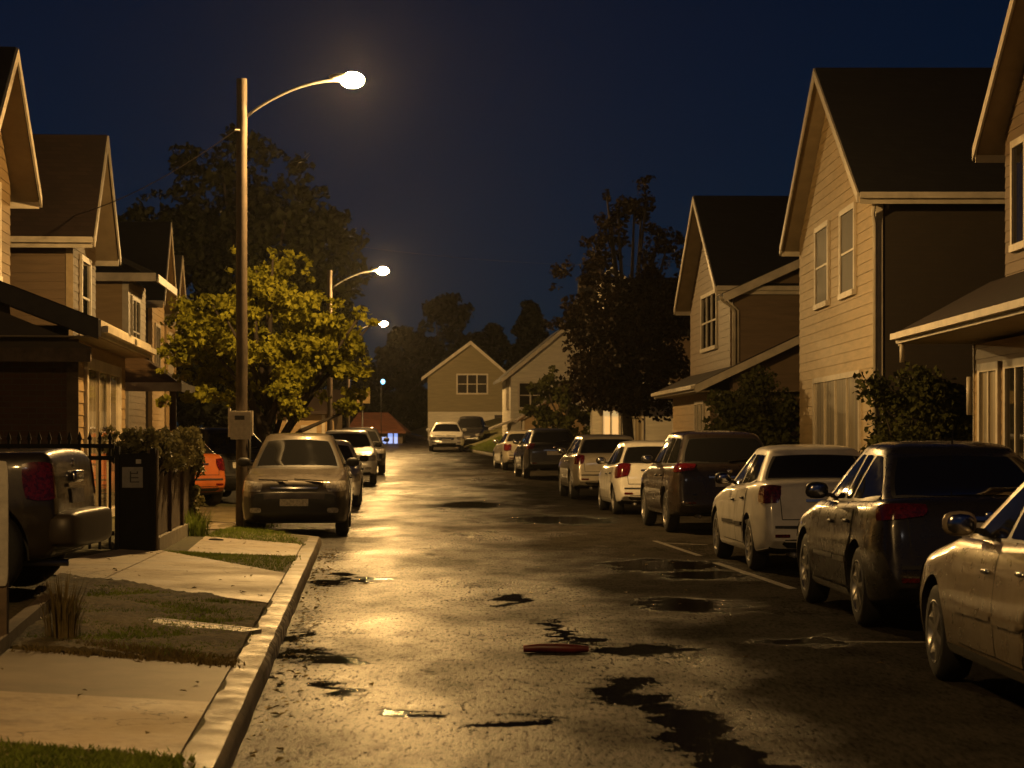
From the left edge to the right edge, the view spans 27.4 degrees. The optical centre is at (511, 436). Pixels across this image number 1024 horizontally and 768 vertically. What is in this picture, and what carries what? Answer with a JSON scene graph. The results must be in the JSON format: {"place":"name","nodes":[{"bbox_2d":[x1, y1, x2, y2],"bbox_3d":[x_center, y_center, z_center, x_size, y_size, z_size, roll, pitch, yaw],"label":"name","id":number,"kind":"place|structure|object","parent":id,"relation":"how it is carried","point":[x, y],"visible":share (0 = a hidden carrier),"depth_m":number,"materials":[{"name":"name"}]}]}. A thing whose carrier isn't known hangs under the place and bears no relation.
{"place":"outdoors","nodes":[
{"label":"outdoors","id":0,"kind":"place"},
{"bbox_2d":[0,736,204,767],"bbox_3d":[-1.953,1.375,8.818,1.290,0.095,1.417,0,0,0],"label":"grass","id":1,"kind":"structure","parent":0,"point":[106,754],"depth_m":9.06,"materials":[{"name":"green plant"}]},
{"bbox_2d":[0,691,209,757],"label":"pavement","id":2,"kind":"structure","parent":0,"point":[85,721],"depth_m":10.26,"materials":[{"name":"concrete"}]},
{"bbox_2d":[52,549,163,577],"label":"pavement","id":3,"kind":"structure","parent":0,"point":[99,565],"depth_m":21.91,"materials":[{"name":"concrete"}]},
{"bbox_2d":[0,649,230,703],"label":"pavement","id":4,"kind":"structure","parent":0,"point":[47,672],"depth_m":12.10,"materials":[{"name":"grey concrete"}]},
{"bbox_2d":[0,461,8,648],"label":"board post","id":5,"kind":"object","parent":4,"relation":"on","point":[4,551],"visible":0.97,"depth_m":13.23,"materials":[{"name":"brown wood"}]},
{"bbox_2d":[0,593,55,655],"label":"timber edging","id":6,"kind":"object","parent":4,"relation":"on","point":[24,619],"visible":0.67,"depth_m":14.51,"materials":[{"name":"brown wood"}]},
{"bbox_2d":[9,431,308,752],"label":"verge","id":7,"kind":"structure","parent":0,"point":[21,594],"depth_m":24.25,"materials":[{"name":"grey concrete"}]},
{"bbox_2d":[0,448,111,587],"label":"pickup truck","id":8,"kind":"object","parent":7,"relation":"on","point":[56,514],"visible":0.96,"depth_m":16.68,"materials":[{"name":"grey metal"}]},
{"bbox_2d":[0,431,114,548],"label":"picket fence","id":9,"kind":"object","parent":7,"relation":"on","point":[69,445],"visible":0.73,"depth_m":24.48,"materials":[{"name":"black metal"}]},
{"bbox_2d":[0,46,156,516],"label":"gabled house","id":10,"kind":"structure","parent":7,"relation":"on","point":[55,379],"depth_m":31.10,"materials":[{"name":"beige"}]},
{"bbox_2d":[0,182,2,281],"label":"window","id":11,"kind":"structure","parent":10,"relation":"in","point":[1,278],"depth_m":35.99,"materials":[{"name":"white glass"}]},
{"bbox_2d":[83,358,121,516],"bbox_3d":[-6.670,0.075,34.411,0.100,2.590,5.140,0,0,-5],"label":"window","id":12,"kind":"structure","parent":10,"relation":"in","point":[102,403],"depth_m":34.27,"materials":[{"name":"white glass"}]},
{"bbox_2d":[10,134,194,430],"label":"gabled house","id":13,"kind":"structure","parent":7,"relation":"on","point":[60,250],"depth_m":44.69,"materials":[{"name":"beige wood"}]},
{"bbox_2d":[79,254,91,334],"bbox_3d":[-9.305,-3.025,45.899,0.100,1.810,1.560,0,0,-4],"label":"window","id":14,"kind":"structure","parent":13,"relation":"in","point":[85,269],"depth_m":45.94,"materials":[{"name":"white glass"}]},
{"bbox_2d":[95,256,176,429],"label":"gabled house","id":15,"kind":"structure","parent":7,"relation":"on","point":[120,302],"depth_m":55.97,"materials":[{"name":"beige"}]},
{"bbox_2d":[131,296,140,339],"bbox_3d":[-10.322,-2.870,57.699,0.100,1.900,2.000,0,0,-4],"label":"window","id":16,"kind":"structure","parent":15,"relation":"in","point":[135,302],"depth_m":57.66,"materials":[{"name":"white glass"}]},
{"bbox_2d":[95,221,177,430],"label":"gabled house","id":17,"kind":"structure","parent":7,"relation":"on","point":[149,245],"depth_m":67.24,"materials":[{"name":"beige"}]},
{"bbox_2d":[154,323,160,366],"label":"window","id":18,"kind":"structure","parent":17,"relation":"in","point":[157,328],"depth_m":67.57,"materials":[{"name":"clear glass"}]},
{"bbox_2d":[9,573,266,663],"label":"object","id":19,"kind":"object","parent":7,"relation":"on","point":[114,616],"visible":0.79,"depth_m":15.80,"materials":[{"name":"plant"}]},
{"bbox_2d":[34,570,89,638],"bbox_3d":[-3.022,1.130,14.071,0.422,0.499,0.439,0,0,-27],"label":"grass tuft","id":20,"kind":"object","parent":19,"relation":"on","point":[64,617],"visible":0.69,"depth_m":14.00,"materials":[{"name":"plant"}]},
{"bbox_2d":[11,636,245,667],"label":"grass","id":21,"kind":"structure","parent":19,"relation":"on","point":[184,658],"depth_m":13.22,"materials":[{"name":"plant"}]},
{"bbox_2d":[25,584,266,656],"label":"grass","id":22,"kind":"structure","parent":19,"relation":"on","point":[115,634],"depth_m":15.82,"materials":[{"name":"green plant"}]},
{"bbox_2d":[149,618,261,633],"bbox_3d":[-2.322,1.407,15.380,0.965,0.060,0.340,3,1,31],"label":"drain cover","id":23,"kind":"object","parent":19,"relation":"on","point":[214,626],"visible":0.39,"depth_m":15.42,"materials":[{"name":"white paint"}]},
{"bbox_2d":[96,424,205,478],"bbox_3d":[-4.462,0.691,27.299,1.086,1.707,5.197,0,0,0],"label":"ivy bush","id":24,"kind":"object","parent":7,"relation":"on","point":[184,447],"visible":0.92,"depth_m":25.33,"materials":[{"name":"green plant"}]},
{"bbox_2d":[147,450,194,550],"bbox_3d":[-4.378,0.790,27.204,0.135,1.280,5.360,0,0,-4],"label":"board fence","id":25,"kind":"object","parent":7,"relation":"on","point":[172,499],"visible":0.53,"depth_m":26.28,"materials":[{"name":"brown wood"}]},
{"bbox_2d":[115,446,156,550],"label":"metal gate","id":26,"kind":"structure","parent":25,"relation":"attached to","point":[135,501],"depth_m":24.47,"materials":[{"name":"black metal"}]},
{"bbox_2d":[164,255,186,426],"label":"gabled house","id":27,"kind":"structure","parent":7,"relation":"on","point":[180,275],"depth_m":75.37,"materials":[{"name":"beige"}]},
{"bbox_2d":[168,332,173,373],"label":"window","id":28,"kind":"structure","parent":27,"relation":"in","point":[171,369],"depth_m":75.56,"materials":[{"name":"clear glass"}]},
{"bbox_2d":[136,434,224,505],"bbox_3d":[-7.120,0.616,42.000,1.859,1.478,3.540,0,0,-34],"label":"parked car","id":29,"kind":"object","parent":7,"relation":"on","point":[211,482],"visible":0.14,"depth_m":40.87,"materials":[{"name":"orange paint"}]},
{"bbox_2d":[189,443,206,527],"bbox_3d":[-4.519,0.773,29.714,0.356,1.572,0.826,0,0,0],"label":"ivy bush","id":30,"kind":"object","parent":7,"relation":"on","point":[194,489],"visible":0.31,"depth_m":29.59,"materials":[{"name":"green plant"}]},
{"bbox_2d":[184,507,218,535],"bbox_3d":[-4.345,1.154,28.793,0.761,0.418,0.643,0,0,0],"label":"grass tuft","id":31,"kind":"object","parent":7,"relation":"on","point":[196,527],"visible":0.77,"depth_m":28.68,"materials":[{"name":"green plant"}]},
{"bbox_2d":[177,364,235,427],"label":"tree","id":32,"kind":"object","parent":7,"relation":"on","point":[197,413],"visible":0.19,"depth_m":109.86,"materials":[{"name":"green plant"}]},
{"bbox_2d":[199,427,261,496],"bbox_3d":[-6.450,0.556,45.200,1.967,1.538,3.890,0,0,-28],"label":"parked car","id":33,"kind":"object","parent":7,"relation":"on","point":[220,442],"visible":0.1,"depth_m":43.72,"materials":[{"name":"black paint"}]},
{"bbox_2d":[178,356,284,432],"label":"tree","id":34,"kind":"object","parent":7,"relation":"on","point":[273,424],"depth_m":118.62,"materials":[{"name":"green plant"}]},
{"bbox_2d":[117,122,376,440],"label":"dark tree","id":35,"kind":"object","parent":7,"relation":"on","point":[204,241],"visible":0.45,"depth_m":83.04,"materials":[{"name":"green plant"}]},
{"bbox_2d":[228,72,363,526],"bbox_3d":[-3.545,-2.054,34.556,2.220,7.913,0.355,0,0,0],"label":"street lamp","id":36,"kind":"object","parent":7,"relation":"on","point":[240,424],"visible":0.91,"depth_m":34.52,"materials":[{"name":"grey metal"}]},
{"bbox_2d":[75,131,234,214],"bbox_3d":[-7.575,-4.827,40.750,0.019,0.426,13.889,0,0,-26],"label":"overhead cable","id":37,"kind":"object","parent":36,"relation":"attached to","point":[161,177],"visible":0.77,"depth_m":38.26,"materials":[{"name":"brown plastic"}]},
{"bbox_2d":[105,551,284,604],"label":"pavement","id":38,"kind":"structure","parent":0,"point":[166,570],"depth_m":20.54,"materials":[{"name":"concrete"}]},
{"bbox_2d":[197,506,236,526],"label":"driveway","id":39,"kind":"structure","parent":0,"point":[225,514],"depth_m":37.78,"materials":[{"name":"concrete"}]},
{"bbox_2d":[206,522,235,529],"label":"driveway","id":40,"kind":"structure","parent":0,"point":[216,526],"depth_m":32.90,"materials":[{"name":"grey concrete"}]},
{"bbox_2d":[158,550,300,573],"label":"grass","id":41,"kind":"structure","parent":0,"point":[211,555],"depth_m":23.84,"materials":[{"name":"green plant"}]},
{"bbox_2d":[188,536,301,556],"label":"pavement","id":42,"kind":"structure","parent":0,"point":[225,545],"depth_m":26.25,"materials":[{"name":"concrete"}]},
{"bbox_2d":[203,525,305,544],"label":"grass","id":43,"kind":"structure","parent":0,"point":[230,530],"depth_m":29.44,"materials":[{"name":"green plant"}]},
{"bbox_2d":[410,418,574,448],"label":"lawn","id":44,"kind":"structure","parent":0,"point":[489,423],"depth_m":117.29,"materials":[{"name":"plant"}]},
{"bbox_2d":[421,341,505,438],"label":"gabled house","id":45,"kind":"structure","parent":44,"relation":"on","point":[461,380],"depth_m":123.99,"materials":[{"name":"beige"}]},
{"bbox_2d":[456,374,487,393],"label":"window","id":46,"kind":"structure","parent":45,"relation":"in","point":[465,383],"depth_m":123.97,"materials":[{"name":"white glass"}]},
{"bbox_2d":[457,416,489,443],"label":"parked car","id":47,"kind":"object","parent":44,"relation":"on","point":[476,427],"visible":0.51,"depth_m":107.70,"materials":[{"name":"black paint"}]},
{"bbox_2d":[488,329,584,435],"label":"gabled house","id":48,"kind":"structure","parent":44,"relation":"on","point":[534,364],"depth_m":97.07,"materials":[{"name":"beige wood"}]},
{"bbox_2d":[505,377,508,409],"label":"window","id":49,"kind":"structure","parent":48,"relation":"in","point":[507,380],"depth_m":99.10,"materials":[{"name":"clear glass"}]},
{"bbox_2d":[518,381,539,408],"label":"window","id":50,"kind":"structure","parent":48,"relation":"in","point":[524,397],"depth_m":97.00,"materials":[{"name":"clear glass"}]},
{"bbox_2d":[514,400,584,435],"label":"bush","id":51,"kind":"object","parent":44,"relation":"on","point":[526,423],"depth_m":91.05,"materials":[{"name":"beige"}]},
{"bbox_2d":[519,365,590,436],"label":"tree","id":52,"kind":"object","parent":44,"relation":"on","point":[543,415],"visible":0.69,"depth_m":82.64,"materials":[{"name":"green plant"}]},
{"bbox_2d":[542,175,690,438],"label":"dark tree","id":53,"kind":"object","parent":44,"relation":"on","point":[622,341],"visible":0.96,"depth_m":70.78,"materials":[{"name":"green plant"}]},
{"bbox_2d":[576,267,690,440],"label":"porch house","id":54,"kind":"structure","parent":44,"relation":"on","point":[606,422],"depth_m":80.99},
{"bbox_2d":[357,246,609,265],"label":"overhead cable","id":55,"kind":"object","parent":54,"relation":"attached to","point":[457,257],"visible":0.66,"depth_m":84.00,"materials":[{"name":"black plastic"}]},
{"bbox_2d":[601,408,620,434],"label":"window","id":56,"kind":"structure","parent":54,"relation":"in","point":[610,424],"depth_m":80.98,"materials":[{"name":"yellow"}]},
{"bbox_2d":[632,410,643,440],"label":"window","id":57,"kind":"structure","parent":54,"relation":"in","point":[638,428],"depth_m":80.98,"materials":[{"name":"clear glass"}]},
{"bbox_2d":[651,195,799,443],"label":"gabled house","id":58,"kind":"structure","parent":44,"relation":"on","point":[737,297],"depth_m":58.34,"materials":[{"name":"brown wood"}]},
{"bbox_2d":[694,400,704,430],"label":"window","id":59,"kind":"structure","parent":58,"relation":"in","point":[699,407],"depth_m":59.05,"materials":[{"name":"clear glass"}]},
{"bbox_2d":[700,289,717,353],"bbox_3d":[5.732,-3.361,61.246,0.100,1.720,3.520,0,0,-2],"label":"window","id":60,"kind":"structure","parent":58,"relation":"in","point":[708,301],"depth_m":61.20,"materials":[{"name":"clear glass"}]},
{"bbox_2d":[702,363,799,445],"bbox_3d":[6.148,-0.126,53.463,2.651,3.496,2.707,0,0,0],"label":"round bush","id":61,"kind":"object","parent":44,"relation":"on","point":[773,417],"visible":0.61,"depth_m":53.04,"materials":[{"name":"green plant"}]},
{"bbox_2d":[779,68,1005,453],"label":"gabled house","id":62,"kind":"structure","parent":44,"relation":"on","point":[894,221],"depth_m":43.12,"materials":[{"name":"beige wood"}]},
{"bbox_2d":[813,220,829,310],"bbox_3d":[7.080,-3.910,48.085,0.100,1.920,2.092,0,0,0],"label":"window","id":63,"kind":"structure","parent":62,"relation":"in","point":[821,233],"depth_m":48.05,"materials":[{"name":"clear glass"}]},
{"bbox_2d":[812,370,861,453],"bbox_3d":[7.080,-0.325,46.078,0.100,2.090,6.591,0,0,0],"label":"window","id":64,"kind":"structure","parent":62,"relation":"in","point":[836,412],"depth_m":45.83,"materials":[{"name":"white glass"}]},
{"bbox_2d":[838,201,856,300],"bbox_3d":[7.080,-3.910,44.415,0.100,1.920,2.018,0,0,0],"label":"window","id":65,"kind":"structure","parent":62,"relation":"in","point":[847,216],"depth_m":44.33,"materials":[{"name":"clear glass"}]},
{"bbox_2d":[852,361,972,453],"bbox_3d":[7.629,0.087,38.690,2.782,2.972,2.559,0,0,-35],"label":"round bush","id":66,"kind":"object","parent":44,"relation":"on","point":[929,393],"visible":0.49,"depth_m":38.24,"materials":[{"name":"green plant"}]},
{"bbox_2d":[890,0,1023,458],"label":"gabled house","id":67,"kind":"structure","parent":44,"relation":"on","point":[987,319],"depth_m":31.82,"materials":[{"name":"brown"}]},
{"bbox_2d":[977,361,1000,444],"bbox_3d":[7.230,-0.175,31.900,0.100,1.910,1.360,0,0,0],"label":"window","id":68,"kind":"structure","parent":67,"relation":"in","point":[988,374],"depth_m":31.87,"materials":[{"name":"clear glass"}]},
{"bbox_2d":[1003,357,1023,458],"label":"window","id":69,"kind":"structure","parent":67,"relation":"in","point":[1013,369],"depth_m":30.19,"materials":[{"name":"white glass"}]},
{"bbox_2d":[1009,134,1023,252],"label":"window","id":70,"kind":"structure","parent":67,"relation":"in","point":[1017,145],"depth_m":32.13,"materials":[{"name":"clear glass"}]},
{"bbox_2d":[0,0,1009,435],"label":"sky","id":71,"kind":"structure","parent":0,"point":[487,130],"materials":[{"name":"blue"}]},
{"bbox_2d":[232,435,1023,767],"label":"road","id":72,"kind":"structure","parent":0,"point":[772,675],"depth_m":14.83,"materials":[{"name":"grey asphalt"}]},
{"bbox_2d":[182,534,321,767],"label":"kerb","id":73,"kind":"structure","parent":72,"relation":"on","point":[216,741],"depth_m":12.45,"materials":[{"name":"concrete"}]},
{"bbox_2d":[155,245,380,443],"bbox_3d":[-4.947,-1.121,42.468,4.518,5.548,4.091,0,0,0],"label":"street tree","id":74,"kind":"object","parent":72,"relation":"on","point":[307,352],"visible":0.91,"depth_m":42.03,"materials":[{"name":"green plant"}]},
{"bbox_2d":[237,433,358,534],"bbox_3d":[-3.492,0.739,34.564,1.966,1.618,4.390,0,0,-3],"label":"parked car","id":75,"kind":"object","parent":72,"relation":"on","point":[298,477],"visible":0.99,"depth_m":32.73,"materials":[{"name":"beige paint"}]},
{"bbox_2d":[336,440,368,506],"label":"parked car","id":76,"kind":"object","parent":72,"relation":"on","point":[347,449],"visible":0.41,"depth_m":46.78,"materials":[{"name":"white paint"}]},
{"bbox_2d":[325,430,381,483],"bbox_3d":[-4.982,0.590,63.279,2.115,1.618,4.490,0,0,-4],"label":"parked car","id":77,"kind":"object","parent":72,"relation":"on","point":[360,441],"visible":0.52,"depth_m":62.52,"materials":[{"name":"white paint"}]},
{"bbox_2d":[327,267,387,430],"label":"street lamp","id":78,"kind":"object","parent":72,"relation":"on","point":[382,270],"visible":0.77,"depth_m":71.93,"materials":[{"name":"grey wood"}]},
{"bbox_2d":[357,392,369,426],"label":"street sign","id":79,"kind":"object","parent":72,"relation":"on","point":[367,400],"visible":0.38,"depth_m":87.94,"materials":[{"name":"metal"}]},
{"bbox_2d":[340,427,388,473],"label":"parked car","id":80,"kind":"object","parent":72,"relation":"on","point":[374,434],"visible":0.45,"depth_m":72.49,"materials":[{"name":"black paint"}]},
{"bbox_2d":[346,321,387,427],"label":"street lamp","id":81,"kind":"object","parent":72,"relation":"on","point":[383,323],"visible":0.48,"depth_m":106.92,"materials":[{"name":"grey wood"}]},
{"bbox_2d":[381,379,384,438],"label":"street lamp","id":82,"kind":"object","parent":72,"relation":"on","point":[382,381],"visible":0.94,"depth_m":111.99,"materials":[{"name":"black metal"}]},
{"bbox_2d":[426,422,466,450],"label":"parked car","id":83,"kind":"object","parent":72,"relation":"on","point":[446,434],"visible":1,"depth_m":102.26,"materials":[{"name":"white paint"}]},
{"bbox_2d":[404,433,492,455],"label":"kerb","id":84,"kind":"structure","parent":72,"relation":"on","point":[465,448],"depth_m":103.88,"materials":[{"name":"concrete"}]},
{"bbox_2d":[1,536,896,767],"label":"leaf litter","id":85,"kind":"object","parent":72,"relation":"on","point":[280,713],"visible":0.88,"depth_m":15.25,"materials":[{"name":"brown plant"}]},
{"bbox_2d":[468,435,502,451],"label":"grass","id":86,"kind":"structure","parent":72,"relation":"on","point":[486,444],"depth_m":100.90,"materials":[{"name":"green plant"}]},
{"bbox_2d":[493,430,526,469],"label":"parked car","id":87,"kind":"object","parent":72,"relation":"on","point":[503,451],"visible":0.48,"depth_m":76.66,"materials":[{"name":"silver metal"}]},
{"bbox_2d":[513,428,574,478],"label":"parked car","id":88,"kind":"object","parent":72,"relation":"on","point":[536,448],"visible":0.64,"depth_m":66.68,"materials":[{"name":"black paint"}]},
{"bbox_2d":[523,643,588,652],"bbox_3d":[0.318,1.518,15.116,0.472,0.073,0.148,0,0,3],"label":"broken bumper piece","id":89,"kind":"object","parent":72,"relation":"on","point":[554,648],"visible":1,"depth_m":15.05,"materials":[{"name":"red plastic"}]},
{"bbox_2d":[557,434,633,498],"bbox_3d":[2.217,0.722,52.268,2.109,1.578,4.490,0,0,-4],"label":"parked car","id":90,"kind":"object","parent":72,"relation":"on","point":[579,467],"visible":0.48,"depth_m":50.53,"materials":[{"name":"silver metal"}]},
{"bbox_2d":[596,440,664,513],"bbox_3d":[2.752,0.809,43.389,1.958,1.478,3.890,0,0,-4],"label":"parked car","id":91,"kind":"object","parent":72,"relation":"on","point":[624,468],"visible":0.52,"depth_m":41.97,"materials":[{"name":"white paint"}]},
{"bbox_2d":[654,541,702,555],"bbox_3d":[2.290,1.548,29.330,0.080,0.004,3.953,0,0,-5],"label":"parking line","id":92,"kind":"object","parent":72,"relation":"on","point":[696,554],"visible":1,"depth_m":29.12,"materials":[{"name":"paint"}]},
{"bbox_2d":[640,430,763,531],"bbox_3d":[3.297,0.719,35.468,2.120,1.658,4.490,0,0,-4],"label":"parked car","id":93,"kind":"object","parent":72,"relation":"on","point":[679,474],"visible":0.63,"depth_m":33.73,"materials":[{"name":"brown paint"}]},
{"bbox_2d":[714,563,796,588],"bbox_3d":[2.688,1.548,23.630,0.090,0.004,4.434,0,0,-5],"label":"parking line","id":94,"kind":"object","parent":72,"relation":"on","point":[758,577],"visible":1,"depth_m":23.27,"materials":[{"name":"paint"}]},
{"bbox_2d":[711,444,860,569],"bbox_3d":[3.532,0.819,25.714,2.001,1.458,4.240,0,0,-3],"label":"parked car","id":95,"kind":"object","parent":72,"relation":"on","point":[763,502],"visible":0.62,"depth_m":24.44,"materials":[{"name":"white paint"}]},
{"bbox_2d":[845,641,925,642],"bbox_3d":[3.095,1.548,15.840,1.156,0.004,0.090,0,0,4],"label":"parking line","id":96,"kind":"object","parent":72,"relation":"on","point":[885,641],"visible":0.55,"depth_m":15.86,"materials":[{"name":"paint"}]},
{"bbox_2d":[796,425,1023,625],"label":"parked car","id":97,"kind":"object","parent":72,"relation":"on","point":[872,535],"visible":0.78,"depth_m":17.09,"materials":[{"name":"black paint"}]},
{"bbox_2d":[919,482,1023,683],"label":"parked car","id":98,"kind":"object","parent":72,"relation":"on","point":[972,598],"visible":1,"depth_m":12.29,"materials":[{"name":"beige paint"}]},
{"bbox_3d":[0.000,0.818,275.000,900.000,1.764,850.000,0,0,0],"label":"ground","id":99,"kind":"structure","parent":0,"visible":0},
{"bbox_2d":[273,390,344,433],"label":"house","id":100,"kind":"structure","parent":99,"relation":"on","point":[318,413],"depth_m":79.99,"materials":[{"name":"beige"}]},
{"bbox_2d":[301,425,316,432],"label":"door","id":101,"kind":"structure","parent":100,"relation":"in","point":[314,430],"depth_m":79.94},
{"bbox_2d":[324,348,387,427],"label":"tree","id":102,"kind":"object","parent":99,"relation":"on","point":[360,383],"visible":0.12,"depth_m":145.56,"materials":[{"name":"green plant"}]},
{"bbox_2d":[350,412,410,442],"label":"house","id":103,"kind":"structure","parent":99,"relation":"on","point":[394,430],"depth_m":118.44,"materials":[{"name":"brown"}]},
{"bbox_2d":[382,433,397,442],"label":"window","id":104,"kind":"structure","parent":103,"relation":"in","point":[390,435],"depth_m":117.97,"materials":[{"name":"blue glass"}]},
{"bbox_2d":[360,390,427,434],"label":"tree","id":105,"kind":"object","parent":99,"relation":"on","point":[407,410],"visible":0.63,"depth_m":136.98,"materials":[{"name":"green plant"}]},
{"bbox_2d":[370,325,439,414],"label":"tree","id":106,"kind":"object","parent":99,"relation":"on","point":[401,374],"visible":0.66,"depth_m":149.23,"materials":[{"name":"green plant"}]},
{"bbox_2d":[412,292,480,397],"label":"tree","id":107,"kind":"object","parent":99,"relation":"on","point":[444,309],"visible":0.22,"depth_m":157.44,"materials":[{"name":"green plant"}]},
{"bbox_2d":[469,322,512,369],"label":"tree","id":108,"kind":"object","parent":99,"relation":"on","point":[493,342],"visible":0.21,"depth_m":151.56,"materials":[{"name":"green plant"}]},
{"bbox_2d":[502,299,549,370],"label":"tree","id":109,"kind":"object","parent":99,"relation":"on","point":[528,329],"visible":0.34,"depth_m":147.54,"materials":[{"name":"green plant"}]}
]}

